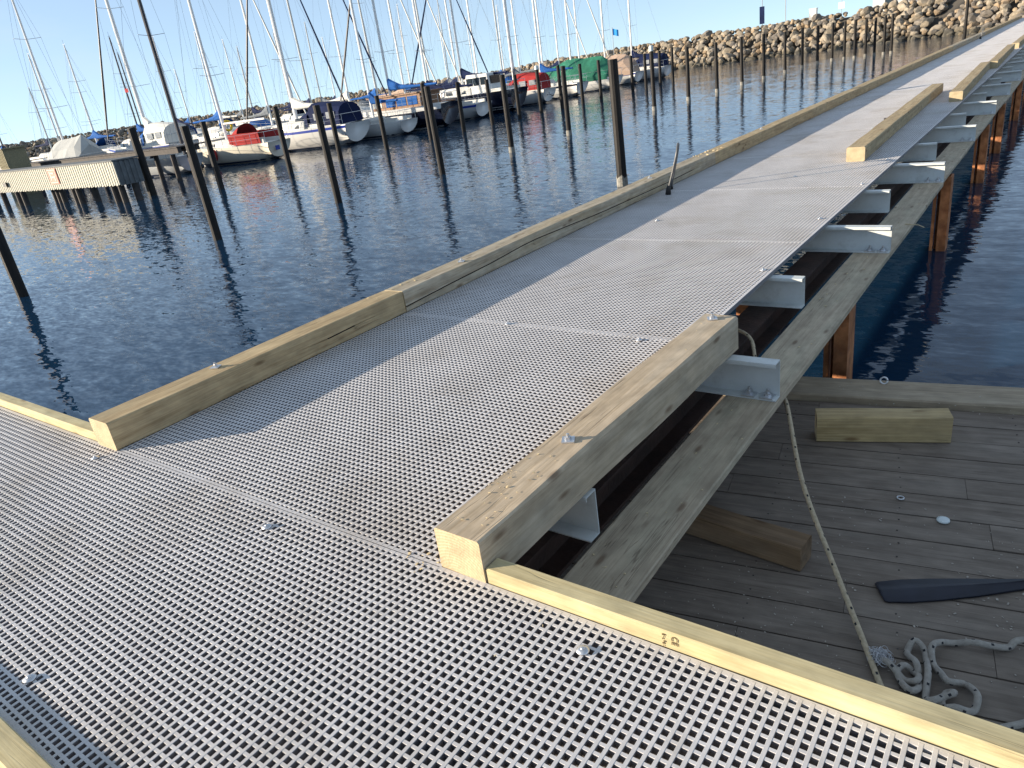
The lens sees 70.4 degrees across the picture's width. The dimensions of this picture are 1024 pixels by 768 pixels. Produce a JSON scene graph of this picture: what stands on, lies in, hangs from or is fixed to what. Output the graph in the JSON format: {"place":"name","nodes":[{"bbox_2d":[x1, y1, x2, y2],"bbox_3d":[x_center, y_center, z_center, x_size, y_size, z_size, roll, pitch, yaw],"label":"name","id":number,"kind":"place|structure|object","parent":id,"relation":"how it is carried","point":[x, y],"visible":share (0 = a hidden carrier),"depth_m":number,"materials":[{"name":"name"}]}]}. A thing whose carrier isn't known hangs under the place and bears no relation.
{"place":"outdoors","nodes":[
{"label":"outdoors","id":0,"kind":"place"},
{"bbox_2d":[0,0,872,147],"label":"sky","id":1,"kind":"structure","parent":0,"point":[72,22],"materials":[{"name":"blue"}]},
{"bbox_2d":[0,33,1023,421],"bbox_3d":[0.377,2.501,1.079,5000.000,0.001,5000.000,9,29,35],"label":"water","id":2,"kind":"structure","parent":0,"point":[122,301],"depth_m":15.13,"materials":[{"name":"blue liquid"}]},
{"bbox_2d":[0,227,28,297],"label":"mooring pole","id":3,"kind":"object","parent":2,"relation":"in","point":[13,273],"visible":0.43,"depth_m":14.16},
{"bbox_2d":[0,145,39,195],"bbox_3d":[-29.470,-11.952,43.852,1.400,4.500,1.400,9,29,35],"label":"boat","id":4,"kind":"object","parent":2,"relation":"in","point":[14,157],"visible":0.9,"depth_m":42.84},
{"bbox_2d":[28,87,54,161],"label":"sailing boat","id":5,"kind":"object","parent":2,"relation":"on","point":[48,143],"visible":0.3,"depth_m":74.89,"materials":[{"name":"metal"}]},
{"bbox_2d":[26,50,72,160],"bbox_3d":[-40.734,-23.696,63.730,8.710,10.350,2.800,10,29,37],"label":"sailing boat","id":6,"kind":"object","parent":2,"relation":"on","point":[57,136],"visible":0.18,"depth_m":63.15,"materials":[{"name":"metal"}]},
{"bbox_2d":[8,0,109,159],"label":"sailing boat","id":7,"kind":"object","parent":2,"relation":"on","point":[79,145],"visible":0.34,"depth_m":47.48,"materials":[{"name":"metal"}]},
{"bbox_2d":[0,156,144,206],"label":"clad dock","id":8,"kind":"object","parent":2,"relation":"in","point":[115,175],"visible":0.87,"depth_m":31.36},
{"bbox_2d":[62,41,118,152],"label":"sailing boat","id":9,"kind":"object","parent":2,"relation":"on","point":[102,144],"visible":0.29,"depth_m":66.43,"materials":[{"name":"white metal"}]},
{"bbox_2d":[30,143,199,180],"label":"boat pier","id":10,"kind":"structure","parent":2,"relation":"in","point":[156,152],"depth_m":38.43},
{"bbox_2d":[108,35,153,145],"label":"sailing boat","id":11,"kind":"object","parent":2,"relation":"on","point":[139,128],"visible":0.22,"depth_m":68.40,"materials":[{"name":"white metal"}]},
{"bbox_2d":[117,52,152,136],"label":"sailing boat","id":12,"kind":"object","parent":2,"relation":"on","point":[136,109],"visible":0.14,"depth_m":81.34,"materials":[{"name":"metal"}]},
{"bbox_2d":[127,128,156,195],"bbox_3d":[-15.350,-8.168,30.981,0.367,5.250,0.367,9,29,35],"label":"mooring pole","id":13,"kind":"object","parent":2,"relation":"in","point":[139,153],"visible":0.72,"depth_m":30.36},
{"bbox_2d":[95,0,198,152],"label":"sailing boat","id":14,"kind":"object","parent":2,"relation":"on","point":[153,134],"visible":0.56,"depth_m":47.89,"materials":[{"name":"white plastic"}]},
{"bbox_2d":[121,0,202,176],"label":"sailing boat","id":15,"kind":"object","parent":2,"relation":"on","point":[182,161],"visible":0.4,"depth_m":40.00,"materials":[{"name":"white plastic"}]},
{"bbox_2d":[152,37,202,136],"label":"sailing boat","id":16,"kind":"object","parent":2,"relation":"on","point":[193,129],"visible":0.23,"depth_m":72.23,"materials":[{"name":"white metal"}]},
{"bbox_2d":[173,66,210,131],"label":"sailing boat","id":17,"kind":"object","parent":2,"relation":"on","point":[197,129],"visible":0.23,"depth_m":85.96,"materials":[{"name":"metal"}]},
{"bbox_2d":[180,125,221,240],"bbox_3d":[-7.127,-3.558,17.581,0.216,5.129,0.218,9,29,35],"label":"mooring pole","id":18,"kind":"object","parent":2,"relation":"in","point":[201,183],"visible":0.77,"depth_m":17.01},
{"bbox_2d":[200,121,224,189],"bbox_3d":[-11.785,-7.955,29.434,0.248,5.100,0.248,9,29,35],"label":"mooring pole","id":19,"kind":"object","parent":2,"relation":"in","point":[213,160],"visible":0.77,"depth_m":28.86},
{"bbox_2d":[193,28,238,132],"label":"sailing boat","id":20,"kind":"object","parent":2,"relation":"on","point":[219,126],"visible":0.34,"depth_m":75.44,"materials":[{"name":"white metal"}]},
{"bbox_2d":[174,0,264,146],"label":"sailing boat","id":21,"kind":"object","parent":2,"relation":"on","point":[219,133],"visible":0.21,"depth_m":52.97,"materials":[{"name":"white plastic"}]},
{"bbox_2d":[176,0,289,165],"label":"sailing boat","id":22,"kind":"object","parent":2,"relation":"on","point":[246,143],"visible":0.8,"depth_m":41.75,"materials":[{"name":"white plastic"}]},
{"bbox_2d":[221,36,259,125],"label":"sailing boat","id":23,"kind":"object","parent":2,"relation":"on","point":[240,113],"visible":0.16,"depth_m":91.09,"materials":[{"name":"metal"}]},
{"bbox_2d":[231,46,288,123],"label":"sailing boat","id":24,"kind":"object","parent":2,"relation":"on","point":[255,111],"visible":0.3,"depth_m":78.78,"materials":[{"name":"metal"}]},
{"bbox_2d":[228,0,305,129],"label":"sailing boat","id":25,"kind":"object","parent":2,"relation":"on","point":[266,111],"visible":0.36,"depth_m":55.27,"materials":[{"name":"white plastic"}]},
{"bbox_2d":[272,106,292,172],"bbox_3d":[-9.756,-9.422,31.935,0.248,5.250,0.271,9,29,35],"label":"mooring pole","id":26,"kind":"object","parent":2,"relation":"in","point":[282,140],"visible":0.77,"depth_m":31.38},
{"bbox_2d":[272,30,305,119],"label":"sailing boat","id":27,"kind":"object","parent":2,"relation":"on","point":[288,106],"visible":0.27,"depth_m":97.56,"materials":[{"name":"metal"}]},
{"bbox_2d":[271,55,308,121],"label":"sailing boat","id":28,"kind":"object","parent":2,"relation":"on","point":[301,112],"visible":0.12,"depth_m":83.15,"materials":[{"name":"white plastic"}]},
{"bbox_2d":[246,0,369,151],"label":"sailing boat","id":29,"kind":"object","parent":2,"relation":"on","point":[352,126],"visible":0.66,"depth_m":44.39,"materials":[{"name":"white plastic"}]},
{"bbox_2d":[274,0,344,120],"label":"sailing boat","id":30,"kind":"object","parent":2,"relation":"on","point":[300,57],"visible":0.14,"depth_m":57.01,"materials":[{"name":"white plastic"}]},
{"bbox_2d":[299,22,335,101],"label":"sailing boat","id":31,"kind":"object","parent":2,"relation":"on","point":[322,99],"visible":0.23,"depth_m":85.36,"materials":[{"name":"metal"}]},
{"bbox_2d":[313,105,341,202],"bbox_3d":[-4.941,-5.231,20.698,0.217,5.127,0.243,9,29,35],"label":"mooring pole","id":32,"kind":"object","parent":2,"relation":"in","point":[327,155],"visible":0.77,"depth_m":20.12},
{"bbox_2d":[326,103,343,160],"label":"mooring pole","id":33,"kind":"object","parent":2,"relation":"in","point":[335,132],"visible":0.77,"depth_m":33.53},
{"bbox_2d":[313,0,386,109],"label":"sailing boat","id":34,"kind":"object","parent":2,"relation":"on","point":[346,96],"visible":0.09,"depth_m":60.21,"materials":[{"name":"white plastic"}]},
{"bbox_2d":[325,0,417,139],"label":"sailing boat","id":35,"kind":"object","parent":2,"relation":"on","point":[399,125],"visible":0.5,"depth_m":45.88,"materials":[{"name":"white plastic"}]},
{"bbox_2d":[346,0,401,106],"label":"sailing boat","id":36,"kind":"object","parent":2,"relation":"on","point":[374,91],"visible":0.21,"depth_m":63.95,"materials":[{"name":"white plastic"}]},
{"bbox_2d":[374,95,388,149],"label":"mooring pole","id":37,"kind":"object","parent":2,"relation":"in","point":[382,125],"visible":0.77,"depth_m":35.75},
{"bbox_2d":[340,0,458,130],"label":"sailing boat","id":38,"kind":"object","parent":2,"relation":"on","point":[446,113],"visible":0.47,"depth_m":47.68,"materials":[{"name":"metal"}]},
{"bbox_2d":[374,0,437,96],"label":"sailing boat","id":39,"kind":"object","parent":2,"relation":"on","point":[401,91],"visible":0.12,"depth_m":65.31,"materials":[{"name":"white metal"}]},
{"bbox_2d":[393,5,419,88],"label":"sailing boat","id":40,"kind":"object","parent":2,"relation":"on","point":[404,49],"visible":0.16,"depth_m":95.75,"materials":[{"name":"metal"}]},
{"bbox_2d":[420,83,432,139],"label":"mooring pole","id":41,"kind":"object","parent":2,"relation":"in","point":[422,86],"visible":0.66,"depth_m":38.13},
{"bbox_2d":[401,0,461,91],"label":"sailing boat","id":42,"kind":"object","parent":2,"relation":"on","point":[417,89],"visible":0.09,"depth_m":67.79,"materials":[{"name":"white metal"}]},
{"bbox_2d":[424,86,445,174],"bbox_3d":[-2.261,-6.892,23.555,0.260,5.172,0.213,-11,23,-6],"label":"mooring pole","id":43,"kind":"object","parent":2,"relation":"in","point":[435,134],"visible":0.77,"depth_m":22.99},
{"bbox_2d":[391,0,491,121],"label":"sailing boat","id":44,"kind":"object","parent":2,"relation":"on","point":[475,108],"visible":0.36,"depth_m":51.16,"materials":[{"name":"white plastic"}]},
{"bbox_2d":[432,0,464,85],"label":"sailing boat","id":45,"kind":"object","parent":2,"relation":"on","point":[450,79],"visible":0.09,"depth_m":101.72,"materials":[{"name":"white metal"}]},
{"bbox_2d":[428,0,488,90],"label":"sailing boat","id":46,"kind":"object","parent":2,"relation":"on","point":[452,83],"visible":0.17,"depth_m":70.82,"materials":[{"name":"white plastic"}]},
{"bbox_2d":[455,82,465,131],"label":"mooring pole","id":47,"kind":"object","parent":2,"relation":"in","point":[461,112],"visible":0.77,"depth_m":40.19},
{"bbox_2d":[407,0,527,114],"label":"sailing boat","id":48,"kind":"object","parent":2,"relation":"on","point":[478,79],"visible":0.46,"depth_m":54.20,"materials":[{"name":"white plastic"}]},
{"bbox_2d":[449,0,507,83],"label":"sailing boat","id":49,"kind":"object","parent":2,"relation":"on","point":[472,39],"visible":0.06,"depth_m":73.98,"materials":[{"name":"white metal"}]},
{"bbox_2d":[484,79,494,124],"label":"mooring pole","id":50,"kind":"object","parent":2,"relation":"in","point":[491,115],"visible":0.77,"depth_m":42.14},
{"bbox_2d":[472,0,533,84],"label":"sailing boat","id":51,"kind":"object","parent":2,"relation":"on","point":[497,36],"visible":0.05,"depth_m":76.27,"materials":[{"name":"white metal"}]},
{"bbox_2d":[499,74,514,152],"bbox_3d":[-0.007,-8.653,26.852,0.236,5.171,0.239,9,29,35],"label":"mooring pole","id":52,"kind":"object","parent":2,"relation":"in","point":[511,147],"visible":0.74,"depth_m":26.28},
{"bbox_2d":[463,0,555,105],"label":"sailing boat","id":53,"kind":"object","parent":2,"relation":"on","point":[547,91],"visible":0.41,"depth_m":57.98,"materials":[{"name":"red plastic"}]},
{"bbox_2d":[0,0,1023,158],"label":"breakwater","id":54,"kind":"object","parent":2,"relation":"in","point":[918,19],"visible":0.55,"depth_m":85.28,"materials":[{"name":"stone"}]},
{"bbox_2d":[513,75,521,118],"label":"mooring pole","id":55,"kind":"object","parent":2,"relation":"in","point":[517,97],"visible":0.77,"depth_m":44.16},
{"bbox_2d":[493,0,547,82],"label":"sailing boat","id":56,"kind":"object","parent":2,"relation":"on","point":[508,77],"visible":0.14,"depth_m":80.15,"materials":[{"name":"white metal"}]},
{"bbox_2d":[534,65,542,113],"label":"mooring pole","id":57,"kind":"object","parent":2,"relation":"in","point":[538,89],"visible":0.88,"depth_m":45.85,"materials":[{"name":"brown wood"}]},
{"bbox_2d":[514,0,568,72],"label":"sailing boat","id":58,"kind":"object","parent":2,"relation":"on","point":[533,69],"visible":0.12,"depth_m":82.53,"materials":[{"name":"white metal"}]},
{"bbox_2d":[497,0,588,99],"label":"sailing boat","id":59,"kind":"object","parent":2,"relation":"on","point":[573,87],"visible":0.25,"depth_m":62.04,"materials":[{"name":"white plastic"}]},
{"bbox_2d":[532,0,587,67],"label":"sailing boat","id":60,"kind":"object","parent":2,"relation":"on","point":[556,63],"visible":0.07,"depth_m":84.87,"materials":[{"name":"white metal"}]},
{"bbox_2d":[556,65,563,108],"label":"mooring pole","id":61,"kind":"object","parent":2,"relation":"in","point":[560,87],"visible":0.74,"depth_m":47.71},
{"bbox_2d":[560,66,571,135],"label":"mooring pole","id":62,"kind":"object","parent":2,"relation":"in","point":[566,103],"visible":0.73,"depth_m":29.41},
{"bbox_2d":[119,18,1023,602],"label":"walkway","id":63,"kind":"structure","parent":2,"relation":"in","point":[407,432],"depth_m":4.51,"materials":[{"name":"plastic"}]},
{"bbox_2d":[89,291,405,450],"bbox_3d":[-1.541,-0.192,4.681,0.210,0.196,2.257,9,29,35],"label":"kerb timber","id":64,"kind":"object","parent":63,"relation":"on","point":[122,425],"visible":1,"depth_m":4.40,"materials":[{"name":"wood"}]},
{"bbox_2d":[0,392,1023,767],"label":"foreground walkway","id":65,"kind":"structure","parent":63,"relation":"attached to","point":[154,614],"depth_m":2.17,"materials":[{"name":"plastic"}]},
{"bbox_2d":[384,152,715,311],"bbox_3d":[0.901,-1.872,7.723,0.211,0.196,6.220,9,29,35],"label":"kerb timber","id":66,"kind":"object","parent":63,"relation":"on","point":[430,285],"visible":0.97,"depth_m":6.73,"materials":[{"name":"wood"}]},
{"bbox_2d":[434,313,737,582],"bbox_3d":[0.492,0.136,3.256,0.206,0.236,2.260,10,29,36],"label":"kerb timber","id":67,"kind":"object","parent":63,"relation":"on","point":[590,446],"visible":1,"depth_m":2.89,"materials":[{"name":"wood"}]},
{"bbox_2d":[665,142,679,194],"bbox_3d":[1.864,-2.504,8.401,0.175,0.553,0.411,0,25,19],"label":"ladder hoop","id":68,"kind":"object","parent":63,"relation":"on","point":[669,187],"visible":1,"depth_m":8.34,"materials":[{"name":"metal"}]},
{"bbox_2d":[703,99,835,163],"bbox_3d":[4.530,-4.369,12.245,0.211,0.196,6.392,9,29,35],"label":"kerb timber","id":69,"kind":"object","parent":63,"relation":"on","point":[735,146],"visible":0.99,"depth_m":11.57,"materials":[{"name":"wood"}]},
{"bbox_2d":[738,329,883,685],"bbox_3d":[1.403,0.406,3.747,0.237,0.533,2.951,-5,23,8],"label":"mooring rope","id":70,"kind":"object","parent":63,"relation":"hanging from","point":[866,649],"visible":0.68,"depth_m":3.32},
{"bbox_2d":[825,66,908,106],"bbox_3d":[8.643,-7.184,17.374,0.211,0.165,7.890,9,29,35],"label":"kerb timber","id":71,"kind":"object","parent":63,"relation":"on","point":[852,93],"visible":0.98,"depth_m":16.63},
{"bbox_2d":[846,83,943,161],"bbox_3d":[6.261,-4.305,11.529,0.211,0.167,7.883,8,28,34],"label":"kerb timber","id":72,"kind":"object","parent":63,"relation":"on","point":[869,143],"visible":1,"depth_m":10.07,"materials":[{"name":"wood"}]},
{"bbox_2d":[902,46,952,71],"bbox_3d":[13.442,-10.487,23.355,0.211,0.165,8.790,9,29,35],"label":"kerb timber","id":73,"kind":"object","parent":63,"relation":"on","point":[915,64],"visible":0.98,"depth_m":22.68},
{"bbox_2d":[948,32,985,50],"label":"kerb timber","id":74,"kind":"object","parent":63,"relation":"on","point":[957,45],"visible":0.9,"depth_m":29.43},
{"bbox_2d":[949,61,989,101],"bbox_3d":[9.627,-6.383,15.170,0.211,0.167,6.953,8,28,34],"label":"kerb timber","id":75,"kind":"object","parent":63,"relation":"on","point":[961,90],"visible":1,"depth_m":13.91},
{"bbox_2d":[990,44,1014,68],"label":"kerb timber","id":76,"kind":"object","parent":63,"relation":"on","point":[1000,57],"visible":0.98,"depth_m":19.04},
{"bbox_2d":[533,0,622,92],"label":"sailing boat","id":77,"kind":"object","parent":2,"relation":"on","point":[589,66],"visible":0.34,"depth_m":65.89,"materials":[{"name":"green fabric"}]},
{"bbox_2d":[553,0,608,57],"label":"sailing boat","id":78,"kind":"object","parent":2,"relation":"on","point":[576,33],"visible":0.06,"depth_m":87.60,"materials":[{"name":"white metal"}]},
{"bbox_2d":[578,64,584,103],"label":"mooring pole","id":79,"kind":"object","parent":2,"relation":"in","point":[581,84],"visible":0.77,"depth_m":49.67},
{"bbox_2d":[596,60,602,99],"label":"mooring pole","id":80,"kind":"object","parent":2,"relation":"in","point":[599,80],"visible":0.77,"depth_m":51.54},
{"bbox_2d":[565,0,643,84],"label":"sailing boat","id":81,"kind":"object","parent":2,"relation":"on","point":[623,63],"visible":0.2,"depth_m":69.83,"materials":[{"name":"beige fabric"}]},
{"bbox_2d":[607,59,627,186],"bbox_3d":[2.527,-4.632,16.634,0.249,5.180,0.249,-11,23,-6],"label":"mooring pole","id":82,"kind":"object","parent":2,"relation":"in","point":[619,146],"visible":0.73,"depth_m":16.06,"materials":[{"name":"wood"}]},
{"bbox_2d":[592,0,670,80],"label":"sailing boat","id":83,"kind":"object","parent":2,"relation":"on","point":[665,68],"visible":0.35,"depth_m":73.59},
{"bbox_2d":[629,56,634,91],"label":"mooring pole","id":84,"kind":"object","parent":2,"relation":"in","point":[631,74],"visible":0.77,"depth_m":55.11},
{"bbox_2d":[643,53,647,88],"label":"mooring pole","id":85,"kind":"object","parent":2,"relation":"in","point":[645,71],"visible":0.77,"depth_m":56.78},
{"bbox_2d":[649,45,656,110],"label":"mooring pole","id":86,"kind":"object","parent":2,"relation":"in","point":[653,90],"visible":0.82,"depth_m":35.16,"materials":[{"name":"brown wood"}]},
{"bbox_2d":[658,51,661,85],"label":"mooring pole","id":87,"kind":"object","parent":2,"relation":"in","point":[659,67],"visible":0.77,"depth_m":58.63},
{"bbox_2d":[670,47,674,82],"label":"mooring pole","id":88,"kind":"object","parent":2,"relation":"in","point":[672,65],"visible":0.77,"depth_m":60.38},
{"bbox_2d":[685,47,690,100],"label":"mooring pole","id":89,"kind":"object","parent":2,"relation":"in","point":[688,97],"visible":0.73,"depth_m":38.21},
{"bbox_2d":[714,42,718,92],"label":"mooring pole","id":90,"kind":"object","parent":2,"relation":"in","point":[716,67],"visible":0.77,"depth_m":41.14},
{"bbox_2d":[740,37,743,84],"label":"mooring pole","id":91,"kind":"object","parent":2,"relation":"in","point":[741,64],"visible":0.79,"depth_m":44.12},
{"bbox_2d":[468,376,1023,767],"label":"floating pontoon","id":92,"kind":"object","parent":2,"relation":"on","point":[972,472],"visible":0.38,"depth_m":3.50,"materials":[{"name":"wood"}]},
{"bbox_2d":[685,504,811,570],"bbox_3d":[1.073,0.721,3.644,0.800,0.127,0.137,13,31,40],"label":"timber offcut","id":93,"kind":"object","parent":92,"relation":"on","point":[783,546],"visible":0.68,"depth_m":3.50,"materials":[{"name":"wood"}]},
{"bbox_2d":[665,382,1023,696],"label":"sawdust","id":94,"kind":"object","parent":92,"relation":"on","point":[863,583],"visible":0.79,"depth_m":3.19},
{"bbox_2d":[815,408,953,442],"bbox_3d":[2.190,0.243,4.312,0.715,0.167,0.132,-1,24,18],"label":"timber offcut","id":95,"kind":"object","parent":92,"relation":"on","point":[924,425],"visible":1,"depth_m":4.26,"materials":[{"name":"wood"}]},
{"bbox_2d":[867,636,1023,715],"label":"coiled rope","id":96,"kind":"object","parent":92,"relation":"on","point":[917,681],"visible":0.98,"depth_m":2.75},
{"bbox_2d":[875,579,1023,602],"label":"oar","id":97,"kind":"object","parent":92,"relation":"on","point":[911,590],"visible":1,"depth_m":3.12,"materials":[{"name":"black plastic"}]},
{"bbox_2d":[999,719,1023,729],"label":"rope tail","id":98,"kind":"object","parent":92,"relation":"on","point":[1015,725],"visible":0.52,"depth_m":2.49},
{"bbox_2d":[762,34,765,78],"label":"mooring pole","id":99,"kind":"object","parent":2,"relation":"in","point":[763,58],"visible":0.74,"depth_m":46.77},
{"bbox_2d":[783,31,786,72],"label":"mooring pole","id":100,"kind":"object","parent":2,"relation":"in","point":[785,55],"visible":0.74,"depth_m":50.02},
{"bbox_2d":[801,28,803,67],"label":"mooring pole","id":101,"kind":"object","parent":2,"relation":"in","point":[802,47],"visible":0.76,"depth_m":52.93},
{"bbox_2d":[816,25,818,63],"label":"mooring pole","id":102,"kind":"object","parent":2,"relation":"in","point":[817,49],"visible":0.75,"depth_m":55.89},
{"bbox_2d":[830,23,833,60],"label":"mooring pole","id":103,"kind":"object","parent":2,"relation":"in","point":[832,43],"visible":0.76,"depth_m":56.50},
{"bbox_2d":[842,21,846,59],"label":"mooring pole","id":104,"kind":"object","parent":2,"relation":"in","point":[844,41],"visible":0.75,"depth_m":56.04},
{"bbox_2d":[853,19,856,58],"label":"mooring pole","id":105,"kind":"object","parent":2,"relation":"in","point":[855,36],"visible":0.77,"depth_m":55.30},
{"bbox_2d":[863,19,867,56],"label":"mooring pole","id":106,"kind":"object","parent":2,"relation":"in","point":[865,38],"visible":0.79,"depth_m":55.57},
{"bbox_2d":[872,17,876,55],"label":"mooring pole","id":107,"kind":"object","parent":2,"relation":"in","point":[875,36],"visible":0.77,"depth_m":55.34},
{"bbox_2d":[882,15,886,54],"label":"mooring pole","id":108,"kind":"object","parent":2,"relation":"in","point":[884,35],"visible":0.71,"depth_m":54.31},
{"bbox_2d":[889,13,894,53],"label":"mooring pole","id":109,"kind":"object","parent":2,"relation":"in","point":[892,35],"visible":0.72,"depth_m":54.10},
{"bbox_2d":[963,0,969,38],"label":"mooring pole","id":110,"kind":"object","parent":2,"relation":"in","point":[966,19],"visible":0.66,"depth_m":60.73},
{"bbox_2d":[368,147,919,655],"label":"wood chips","id":111,"kind":"object","parent":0,"point":[538,453],"visible":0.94,"depth_m":2.75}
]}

